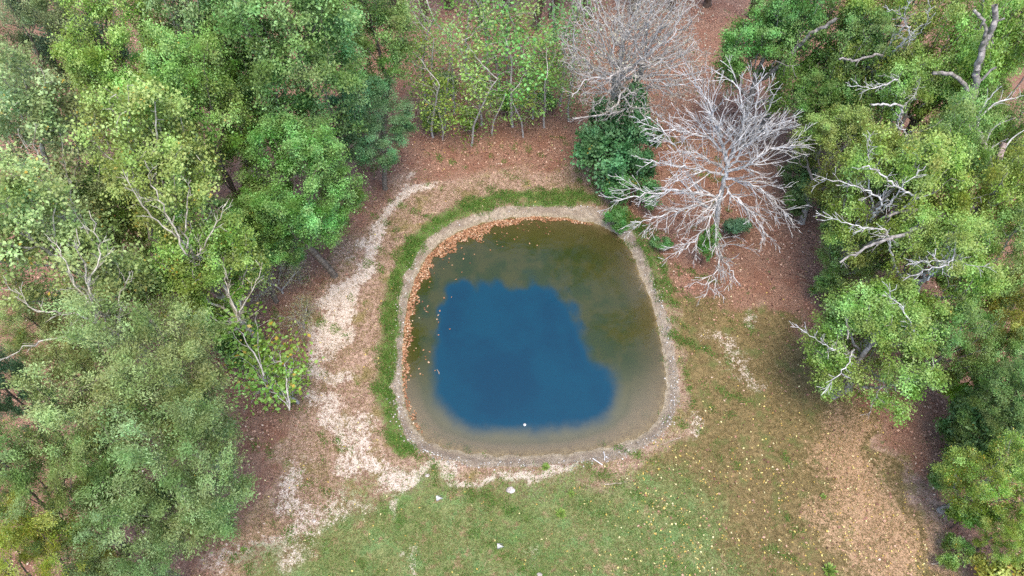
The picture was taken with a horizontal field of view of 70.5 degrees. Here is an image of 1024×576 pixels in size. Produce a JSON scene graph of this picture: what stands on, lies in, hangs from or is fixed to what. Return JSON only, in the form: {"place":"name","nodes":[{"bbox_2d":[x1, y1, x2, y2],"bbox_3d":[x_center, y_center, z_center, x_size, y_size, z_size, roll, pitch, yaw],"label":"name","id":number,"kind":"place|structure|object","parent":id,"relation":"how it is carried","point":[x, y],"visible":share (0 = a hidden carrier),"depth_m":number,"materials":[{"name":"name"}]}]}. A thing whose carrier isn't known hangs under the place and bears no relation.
{"place":"outdoors","nodes":[
{"label":"outdoors","id":0,"kind":"place"},
{"bbox_2d":[0,0,1023,575],"bbox_3d":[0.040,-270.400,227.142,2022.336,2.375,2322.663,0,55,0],"label":"ground","id":1,"kind":"structure","parent":0,"point":[356,358],"depth_m":32.79,"materials":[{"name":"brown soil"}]},
{"bbox_2d":[0,291,102,403],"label":"willow oak tree","id":2,"kind":"object","parent":1,"relation":"on","point":[20,337],"visible":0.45,"depth_m":26.63,"materials":[{"name":"green plant"}]},
{"bbox_2d":[0,342,110,474],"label":"hardwood tree","id":3,"kind":"object","parent":1,"relation":"on","point":[8,407],"visible":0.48,"depth_m":24.52,"materials":[{"name":"green plant"}]},
{"bbox_2d":[0,488,119,575],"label":"willow oak tree","id":4,"kind":"object","parent":1,"relation":"on","point":[15,535],"visible":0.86,"depth_m":22.07,"materials":[{"name":"green plant"}]},
{"bbox_2d":[0,0,120,164],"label":"willow oak tree","id":5,"kind":"object","parent":1,"relation":"on","point":[43,14],"visible":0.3,"depth_m":30.61,"materials":[{"name":"green plant"}]},
{"bbox_2d":[0,413,133,573],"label":"willow oak tree","id":6,"kind":"object","parent":1,"relation":"on","point":[24,452],"visible":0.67,"depth_m":22.71,"materials":[{"name":"green plant"}]},
{"bbox_2d":[1,0,142,142],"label":"hardwood tree","id":7,"kind":"object","parent":1,"relation":"on","point":[44,46],"visible":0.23,"depth_m":33.34,"materials":[{"name":"green plant"}]},
{"bbox_2d":[0,35,153,304],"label":"sycamore tree","id":8,"kind":"object","parent":1,"relation":"on","point":[50,123],"visible":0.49,"depth_m":26.50,"materials":[{"name":"green plant"}]},
{"bbox_2d":[0,141,184,363],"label":"sycamore tree","id":9,"kind":"object","parent":1,"relation":"on","point":[18,195],"visible":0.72,"depth_m":24.17,"materials":[{"name":"green plant"}]},
{"bbox_2d":[61,154,177,299],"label":"hardwood tree","id":10,"kind":"object","parent":1,"relation":"on","point":[121,215],"visible":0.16,"depth_m":29.77,"materials":[{"name":"green plant"}]},
{"bbox_2d":[1,278,246,476],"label":"willow oak tree","id":11,"kind":"object","parent":1,"relation":"on","point":[94,338],"visible":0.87,"depth_m":22.88,"materials":[{"name":"green plant"}]},
{"bbox_2d":[54,473,194,575],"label":"willow oak tree","id":12,"kind":"object","parent":1,"relation":"on","point":[155,557],"visible":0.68,"depth_m":23.50,"materials":[{"name":"green plant"}]},
{"bbox_2d":[46,0,212,213],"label":"hardwood tree","id":13,"kind":"object","parent":1,"relation":"on","point":[80,61],"visible":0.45,"depth_m":29.46,"materials":[{"name":"green plant"}]},
{"bbox_2d":[65,66,245,320],"bbox_3d":[-12.784,-2.201,29.311,4.762,14.566,6.514,-16,56,-11],"label":"sycamore tree","id":14,"kind":"object","parent":1,"relation":"on","point":[145,165],"visible":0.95,"depth_m":25.45,"materials":[{"name":"green plant"}]},
{"bbox_2d":[66,377,260,559],"bbox_3d":[-11.670,6.940,25.359,6.008,10.498,6.528,-25,59,-16],"label":"willow oak tree","id":15,"kind":"object","parent":1,"relation":"on","point":[196,503],"visible":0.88,"depth_m":22.96,"materials":[{"name":"green plant"}]},
{"bbox_2d":[122,14,272,245],"bbox_3d":[-12.770,-5.513,31.755,4.650,14.313,5.376,-14,56,-9],"label":"hardwood tree","id":16,"kind":"object","parent":1,"relation":"on","point":[169,60],"visible":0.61,"depth_m":28.15,"materials":[{"name":"green plant"}]},
{"bbox_2d":[136,0,265,183],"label":"sycamore tree","id":17,"kind":"object","parent":1,"relation":"on","point":[187,11],"visible":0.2,"depth_m":28.97,"materials":[{"name":"green plant"}]},
{"bbox_2d":[145,201,276,345],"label":"sycamore tree","id":18,"kind":"object","parent":1,"relation":"on","point":[191,279],"visible":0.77,"depth_m":27.63,"materials":[{"name":"green plant"}]},
{"bbox_2d":[209,318,265,376],"bbox_3d":[-12.331,2.918,32.695,2.657,3.211,2.401,4,55,3],"label":"shrub","id":19,"kind":"object","parent":1,"relation":"on","point":[228,349],"visible":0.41,"depth_m":31.96,"materials":[{"name":"green plant"}]},
{"bbox_2d":[198,184,292,303],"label":"hardwood tree","id":20,"kind":"object","parent":1,"relation":"on","point":[239,200],"visible":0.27,"depth_m":31.21,"materials":[{"name":"green plant"}]},
{"bbox_2d":[185,0,308,194],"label":"hardwood tree","id":21,"kind":"object","parent":1,"relation":"on","point":[241,84],"visible":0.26,"depth_m":30.84,"materials":[{"name":"green plant"}]},
{"bbox_2d":[209,282,311,418],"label":"maple tree","id":22,"kind":"object","parent":1,"relation":"on","point":[251,362],"visible":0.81,"depth_m":29.98,"materials":[{"name":"green plant"}]},
{"bbox_2d":[231,181,314,280],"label":"hardwood tree","id":23,"kind":"object","parent":1,"relation":"on","point":[292,259],"visible":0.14,"depth_m":32.96,"materials":[{"name":"green plant"}]},
{"bbox_2d":[224,331,324,414],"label":"maple tree","id":24,"kind":"object","parent":1,"relation":"on","point":[290,385],"visible":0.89,"depth_m":30.21,"materials":[{"name":"green plant"}]},
{"bbox_2d":[244,249,312,308],"bbox_3d":[-11.427,-0.552,35.045,3.640,3.305,3.267,-5,55,-4],"label":"brushy shrub","id":25,"kind":"object","parent":1,"relation":"on","point":[292,273],"visible":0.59,"depth_m":34.95,"materials":[{"name":"green plant"}]},
{"bbox_2d":[194,0,372,211],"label":"hardwood tree","id":26,"kind":"object","parent":1,"relation":"on","point":[317,71],"visible":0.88,"depth_m":29.12,"materials":[{"name":"green plant"}]},
{"bbox_2d":[271,292,319,342],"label":"brushy shrub","id":27,"kind":"object","parent":1,"relation":"on","point":[305,305],"visible":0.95,"depth_m":34.05,"materials":[{"name":"green plant"}]},
{"bbox_2d":[238,109,376,278],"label":"hardwood tree","id":28,"kind":"object","parent":1,"relation":"on","point":[305,218],"visible":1,"depth_m":30.42,"materials":[{"name":"green plant"}]},
{"bbox_2d":[301,0,420,152],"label":"hardwood tree","id":29,"kind":"object","parent":1,"relation":"on","point":[379,13],"visible":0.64,"depth_m":35.62,"materials":[{"name":"green plant"}]},
{"bbox_2d":[324,73,419,190],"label":"hardwood tree","id":30,"kind":"object","parent":1,"relation":"on","point":[398,122],"visible":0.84,"depth_m":35.88,"materials":[{"name":"green plant"}]},
{"bbox_2d":[399,0,440,101],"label":"sapling tree","id":31,"kind":"object","parent":1,"relation":"on","point":[422,13],"visible":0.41,"depth_m":39.82,"materials":[{"name":"green plant"}]},
{"bbox_2d":[397,2,448,118],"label":"sapling tree","id":32,"kind":"object","parent":1,"relation":"on","point":[424,36],"visible":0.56,"depth_m":39.05,"materials":[{"name":"green plant"}]},
{"bbox_2d":[392,28,458,137],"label":"sapling tree","id":33,"kind":"object","parent":1,"relation":"on","point":[436,83],"visible":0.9,"depth_m":39.49,"materials":[{"name":"green plant"}]},
{"bbox_2d":[415,90,461,139],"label":"sapling tree","id":34,"kind":"object","parent":1,"relation":"on","point":[440,120],"visible":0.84,"depth_m":40.82,"materials":[{"name":"green plant"}]},
{"bbox_2d":[414,2,470,129],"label":"sapling tree","id":35,"kind":"object","parent":1,"relation":"on","point":[450,39],"visible":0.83,"depth_m":38.76,"materials":[{"name":"green plant"}]},
{"bbox_2d":[413,3,483,113],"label":"sapling tree","id":36,"kind":"object","parent":1,"relation":"on","point":[451,70],"visible":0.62,"depth_m":40.29,"materials":[{"name":"green plant"}]},
{"bbox_2d":[423,0,487,81],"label":"sapling tree","id":37,"kind":"object","parent":1,"relation":"on","point":[461,9],"visible":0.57,"depth_m":42.00,"materials":[{"name":"green plant"}]},
{"bbox_2d":[442,22,497,146],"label":"sapling tree","id":38,"kind":"object","parent":1,"relation":"on","point":[477,80],"visible":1,"depth_m":38.59,"materials":[{"name":"green plant"}]},
{"bbox_2d":[441,3,510,125],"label":"sapling tree","id":39,"kind":"object","parent":1,"relation":"on","point":[482,45],"visible":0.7,"depth_m":39.12,"materials":[{"name":"green plant"}]},
{"bbox_2d":[451,0,524,105],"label":"sapling tree","id":40,"kind":"object","parent":1,"relation":"on","point":[484,33],"visible":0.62,"depth_m":39.88,"materials":[{"name":"green plant"}]},
{"bbox_2d":[464,73,511,138],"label":"sapling tree","id":41,"kind":"object","parent":1,"relation":"on","point":[491,101],"visible":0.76,"depth_m":40.87,"materials":[{"name":"green plant"}]},
{"bbox_2d":[214,436,784,575],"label":"lawn grass","id":42,"kind":"structure","parent":1,"relation":"on","point":[529,516],"depth_m":29.64,"materials":[{"name":"green plant"}]},
{"bbox_2d":[473,0,529,87],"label":"sapling tree","id":43,"kind":"object","parent":1,"relation":"on","point":[499,33],"visible":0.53,"depth_m":41.09,"materials":[{"name":"green plant"}]},
{"bbox_2d":[471,0,546,73],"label":"sapling tree","id":44,"kind":"object","parent":1,"relation":"on","point":[513,10],"visible":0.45,"depth_m":42.50,"materials":[{"name":"green plant"}]},
{"bbox_2d":[462,19,556,127],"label":"sapling tree","id":45,"kind":"object","parent":1,"relation":"on","point":[515,95],"visible":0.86,"depth_m":39.39,"materials":[{"name":"green plant"}]},
{"bbox_2d":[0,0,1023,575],"bbox_3d":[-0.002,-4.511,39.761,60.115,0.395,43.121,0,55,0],"label":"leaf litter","id":46,"kind":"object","parent":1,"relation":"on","point":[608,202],"visible":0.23,"depth_m":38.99,"materials":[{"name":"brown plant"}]},
{"bbox_2d":[500,56,551,137],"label":"sapling tree","id":47,"kind":"object","parent":1,"relation":"on","point":[521,96],"visible":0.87,"depth_m":40.10,"materials":[{"name":"green plant"}]},
{"bbox_2d":[386,202,680,471],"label":"gravel","id":48,"kind":"structure","parent":1,"relation":"on","point":[447,461],"depth_m":32.64,"materials":[{"name":"grey gravel"}]},
{"bbox_2d":[502,0,565,101],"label":"sapling tree","id":49,"kind":"object","parent":1,"relation":"on","point":[525,20],"visible":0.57,"depth_m":40.26,"materials":[{"name":"green plant"}]},
{"bbox_2d":[507,17,567,119],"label":"sapling tree","id":50,"kind":"object","parent":1,"relation":"on","point":[541,40],"visible":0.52,"depth_m":39.81,"materials":[{"name":"green plant"}]},
{"bbox_2d":[525,22,579,128],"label":"sapling tree","id":51,"kind":"object","parent":1,"relation":"on","point":[545,82],"visible":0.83,"depth_m":39.94,"materials":[{"name":"green plant"}]},
{"bbox_2d":[533,0,589,71],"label":"sapling tree","id":52,"kind":"object","parent":1,"relation":"on","point":[554,25],"visible":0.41,"depth_m":42.72,"materials":[{"name":"green plant"}]},
{"bbox_2d":[529,0,601,106],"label":"sapling tree","id":53,"kind":"object","parent":1,"relation":"on","point":[564,36],"visible":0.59,"depth_m":40.37,"materials":[{"name":"green plant"}]},
{"bbox_2d":[543,40,595,120],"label":"sapling tree","id":54,"kind":"object","parent":1,"relation":"on","point":[568,99],"visible":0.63,"depth_m":41.15,"materials":[{"name":"green plant"}]},
{"bbox_2d":[550,0,600,86],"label":"sapling tree","id":55,"kind":"object","parent":1,"relation":"on","point":[580,2],"visible":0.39,"depth_m":41.13,"materials":[{"name":"green plant"}]},
{"bbox_2d":[190,136,991,575],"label":"yellow leaves","id":56,"kind":"object","parent":1,"relation":"on","point":[716,494],"visible":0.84,"depth_m":30.25,"materials":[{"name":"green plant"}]},
{"bbox_2d":[575,94,623,166],"bbox_3d":[4.595,-8.312,39.529,2.862,4.899,2.614,-28,60,-18],"label":"evergreen bush","id":57,"kind":"object","parent":1,"relation":"on","point":[611,127],"visible":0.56,"depth_m":38.36,"materials":[{"name":"green plant"}]},
{"bbox_2d":[561,121,643,192],"bbox_3d":[5.116,-7.335,39.408,3.921,4.013,4.340,33,61,21],"label":"evergreen bush","id":58,"kind":"object","parent":1,"relation":"on","point":[612,164],"visible":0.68,"depth_m":38.19,"materials":[{"name":"green plant"}]},
{"bbox_2d":[602,203,630,233],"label":"evergreen bush","id":59,"kind":"object","parent":1,"relation":"on","point":[617,213],"visible":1,"depth_m":38.33,"materials":[{"name":"green plant"}]},
{"bbox_2d":[600,77,650,154],"bbox_3d":[5.974,-8.573,38.905,2.451,6.237,2.295,33,61,21],"label":"evergreen bush","id":60,"kind":"object","parent":1,"relation":"on","point":[625,120],"visible":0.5,"depth_m":37.16,"materials":[{"name":"green plant"}]},
{"bbox_2d":[599,163,662,210],"bbox_3d":[6.533,-5.224,38.954,3.381,2.406,3.088,36,62,23],"label":"evergreen bush","id":61,"kind":"object","parent":1,"relation":"on","point":[650,184],"visible":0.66,"depth_m":38.60,"materials":[{"name":"green plant"}]},
{"bbox_2d":[556,0,720,132],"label":"twiggy tree","id":62,"kind":"object","parent":1,"relation":"on","point":[617,77],"visible":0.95,"depth_m":35.72,"materials":[{"name":"grey plant"}]},
{"bbox_2d":[617,111,663,187],"bbox_3d":[6.766,-7.045,38.390,2.230,5.386,2.381,19,57,13],"label":"evergreen bush","id":63,"kind":"object","parent":1,"relation":"on","point":[647,153],"visible":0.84,"depth_m":37.57,"materials":[{"name":"green plant"}]},
{"bbox_2d":[649,235,675,249],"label":"shrub","id":64,"kind":"object","parent":1,"relation":"on","point":[666,242],"visible":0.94,"depth_m":37.64,"materials":[{"name":"green plant"}]},
{"bbox_2d":[599,54,817,306],"bbox_3d":[9.295,-4.715,33.101,8.432,11.387,7.593,32,61,20],"label":"dead tree","id":65,"kind":"object","parent":1,"relation":"on","point":[717,199],"visible":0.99,"depth_m":32.98,"materials":[{"name":"grey wood"}]},
{"bbox_2d":[697,224,722,264],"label":"shrub","id":66,"kind":"object","parent":1,"relation":"on","point":[707,243],"visible":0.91,"depth_m":35.72,"materials":[{"name":"green plant"}]},
{"bbox_2d":[722,215,753,235],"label":"evergreen bush","id":67,"kind":"object","parent":1,"relation":"on","point":[735,226],"visible":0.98,"depth_m":37.60,"materials":[{"name":"green plant"}]},
{"bbox_2d":[709,0,837,146],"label":"oak tree","id":68,"kind":"object","parent":1,"relation":"on","point":[734,48],"visible":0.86,"depth_m":36.80,"materials":[{"name":"green plant"}]},
{"bbox_2d":[776,157,818,192],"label":"shrub","id":69,"kind":"object","parent":1,"relation":"on","point":[787,177],"visible":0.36,"depth_m":39.47,"materials":[{"name":"green plant"}]},
{"bbox_2d":[751,0,868,132],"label":"oak tree","id":70,"kind":"object","parent":1,"relation":"on","point":[830,5],"visible":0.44,"depth_m":36.21,"materials":[{"name":"green plant"}]},
{"bbox_2d":[780,169,841,220],"bbox_3d":[15.871,-4.507,38.177,3.028,2.750,3.315,-36,62,-22],"label":"shrub","id":71,"kind":"object","parent":1,"relation":"on","point":[796,197],"visible":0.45,"depth_m":37.88,"materials":[{"name":"green plant"}]},
{"bbox_2d":[782,51,865,157],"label":"oak tree","id":72,"kind":"object","parent":1,"relation":"on","point":[817,74],"visible":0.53,"depth_m":36.32,"materials":[{"name":"green plant"}]},
{"bbox_2d":[807,265,853,310],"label":"shrub","id":73,"kind":"object","parent":1,"relation":"on","point":[822,285],"visible":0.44,"depth_m":34.77,"materials":[{"name":"green plant"}]},
{"bbox_2d":[786,98,893,224],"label":"oak tree","id":74,"kind":"object","parent":1,"relation":"on","point":[833,127],"visible":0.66,"depth_m":34.36,"materials":[{"name":"green plant"}]},
{"bbox_2d":[809,213,896,289],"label":"oak tree","id":75,"kind":"object","parent":1,"relation":"on","point":[833,254],"visible":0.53,"depth_m":33.61,"materials":[{"name":"green plant"}]},
{"bbox_2d":[809,4,913,159],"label":"oak tree","id":76,"kind":"object","parent":1,"relation":"on","point":[874,39],"visible":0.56,"depth_m":35.03,"materials":[{"name":"green plant"}]},
{"bbox_2d":[789,274,953,427],"bbox_3d":[14.098,2.766,30.321,6.637,7.351,6.398,13,56,9],"label":"oak tree","id":77,"kind":"object","parent":1,"relation":"on","point":[885,318],"visible":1,"depth_m":28.70,"materials":[{"name":"green plant"}]},
{"bbox_2d":[819,0,973,156],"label":"oak tree","id":78,"kind":"object","parent":1,"relation":"on","point":[904,5],"visible":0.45,"depth_m":33.95,"materials":[{"name":"green plant"}]},
{"bbox_2d":[811,111,983,271],"bbox_3d":[15.976,-2.843,31.725,6.082,11.343,6.789,31,61,20],"label":"oak tree","id":79,"kind":"object","parent":1,"relation":"on","point":[858,160],"visible":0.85,"depth_m":29.70,"materials":[{"name":"green plant"}]},
{"bbox_2d":[845,38,976,207],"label":"oak tree","id":80,"kind":"object","parent":1,"relation":"on","point":[902,88],"visible":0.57,"depth_m":32.73,"materials":[{"name":"green plant"}]},
{"bbox_2d":[813,198,1015,346],"bbox_3d":[16.136,0.285,30.687,7.390,9.558,5.683,-18,57,-12],"label":"oak tree","id":81,"kind":"object","parent":1,"relation":"on","point":[927,249],"visible":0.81,"depth_m":28.54,"materials":[{"name":"green plant"}]},
{"bbox_2d":[859,74,1009,264],"bbox_3d":[17.919,-4.517,32.781,4.681,11.506,4.112,14,56,10],"label":"oak tree","id":82,"kind":"object","parent":1,"relation":"on","point":[950,122],"visible":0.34,"depth_m":29.39,"materials":[{"name":"green plant"}]},
{"bbox_2d":[926,462,956,490],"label":"shrub","id":83,"kind":"object","parent":1,"relation":"on","point":[934,480],"visible":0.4,"depth_m":30.03,"materials":[{"name":"green plant"}]},
{"bbox_2d":[933,398,960,443],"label":"shrub","id":84,"kind":"object","parent":1,"relation":"on","point":[944,427],"visible":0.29,"depth_m":30.45,"materials":[{"name":"green plant"}]},
{"bbox_2d":[874,0,1023,151],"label":"oak tree","id":85,"kind":"object","parent":1,"relation":"on","point":[968,54],"visible":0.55,"depth_m":31.71,"materials":[{"name":"green plant"}]},
{"bbox_2d":[898,291,1011,396],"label":"oak tree","id":86,"kind":"object","parent":1,"relation":"on","point":[958,340],"visible":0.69,"depth_m":28.63,"materials":[{"name":"green plant"}]},
{"bbox_2d":[935,530,976,571],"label":"shrub","id":87,"kind":"object","parent":1,"relation":"on","point":[957,543],"visible":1,"depth_m":28.21,"materials":[{"name":"green plant"}]},
{"bbox_2d":[908,135,1023,302],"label":"oak tree","id":88,"kind":"object","parent":1,"relation":"on","point":[1007,175],"visible":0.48,"depth_m":28.96,"materials":[{"name":"green plant"}]},
{"bbox_2d":[914,73,1022,187],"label":"oak tree","id":89,"kind":"object","parent":1,"relation":"on","point":[996,97],"visible":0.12,"depth_m":32.48,"materials":[{"name":"green plant"}]},
{"bbox_2d":[941,498,996,532],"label":"shrub","id":90,"kind":"object","parent":1,"relation":"on","point":[969,520],"visible":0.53,"depth_m":28.16,"materials":[{"name":"green plant"}]},
{"bbox_2d":[938,357,999,403],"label":"shrub","id":91,"kind":"object","parent":1,"relation":"on","point":[950,394],"visible":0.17,"depth_m":31.42,"materials":[{"name":"green plant"}]},
{"bbox_2d":[927,425,1023,524],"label":"hardwood tree","id":92,"kind":"object","parent":1,"relation":"on","point":[984,491],"visible":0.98,"depth_m":26.69,"materials":[{"name":"green plant"}]},
{"bbox_2d":[931,197,1023,326],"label":"oak tree","id":93,"kind":"object","parent":1,"relation":"on","point":[1017,260],"visible":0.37,"depth_m":28.86,"materials":[{"name":"green plant"}]},
{"bbox_2d":[931,0,1023,124],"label":"oak tree","id":94,"kind":"object","parent":1,"relation":"on","point":[988,36],"visible":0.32,"depth_m":31.25,"materials":[{"name":"green plant"}]},
{"bbox_2d":[946,355,1023,445],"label":"hardwood tree","id":95,"kind":"object","parent":1,"relation":"on","point":[1013,410],"visible":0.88,"depth_m":27.65,"materials":[{"name":"green plant"}]},
{"bbox_2d":[948,389,1023,470],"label":"shrub","id":96,"kind":"object","parent":1,"relation":"on","point":[971,440],"visible":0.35,"depth_m":28.77,"materials":[{"name":"green plant"}]},
{"bbox_2d":[965,272,1023,367],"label":"oak tree","id":97,"kind":"object","parent":1,"relation":"on","point":[1015,317],"visible":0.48,"depth_m":29.15,"materials":[{"name":"green plant"}]},
{"bbox_2d":[966,89,1023,209],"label":"oak tree","id":98,"kind":"object","parent":1,"relation":"on","point":[1005,133],"visible":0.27,"depth_m":32.10,"materials":[{"name":"green plant"}]},
{"bbox_2d":[966,546,1023,575],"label":"shrub","id":99,"kind":"object","parent":1,"relation":"on","point":[980,561],"visible":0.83,"depth_m":27.48,"materials":[{"name":"green plant"}]},
{"bbox_2d":[967,325,1023,403],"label":"oak tree","id":100,"kind":"object","parent":1,"relation":"on","point":[1014,348],"visible":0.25,"depth_m":28.88,"materials":[{"name":"green plant"}]},
{"bbox_2d":[970,500,1023,572],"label":"hardwood tree","id":101,"kind":"object","parent":1,"relation":"on","point":[1012,529],"visible":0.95,"depth_m":26.46,"materials":[{"name":"green plant"}]},
{"bbox_2d":[972,85,1023,201],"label":"broken snag","id":102,"kind":"object","parent":1,"relation":"on","point":[995,103],"visible":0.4,"depth_m":30.97,"materials":[{"name":"grey plant"}]},
{"bbox_2d":[217,135,810,575],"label":"lush grass","id":103,"kind":"structure","parent":0,"point":[557,197],"depth_m":35.15,"materials":[{"name":"green plant"}]},
{"bbox_2d":[405,219,661,447],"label":"water","id":104,"kind":"structure","parent":0,"point":[550,340],"depth_m":35.23,"materials":[{"name":"blue liquid"}]},
{"bbox_2d":[402,216,592,432],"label":"floating leaves","id":105,"kind":"object","parent":104,"relation":"on","point":[428,261],"visible":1,"depth_m":38.24,"materials":[{"name":"orange plant"}]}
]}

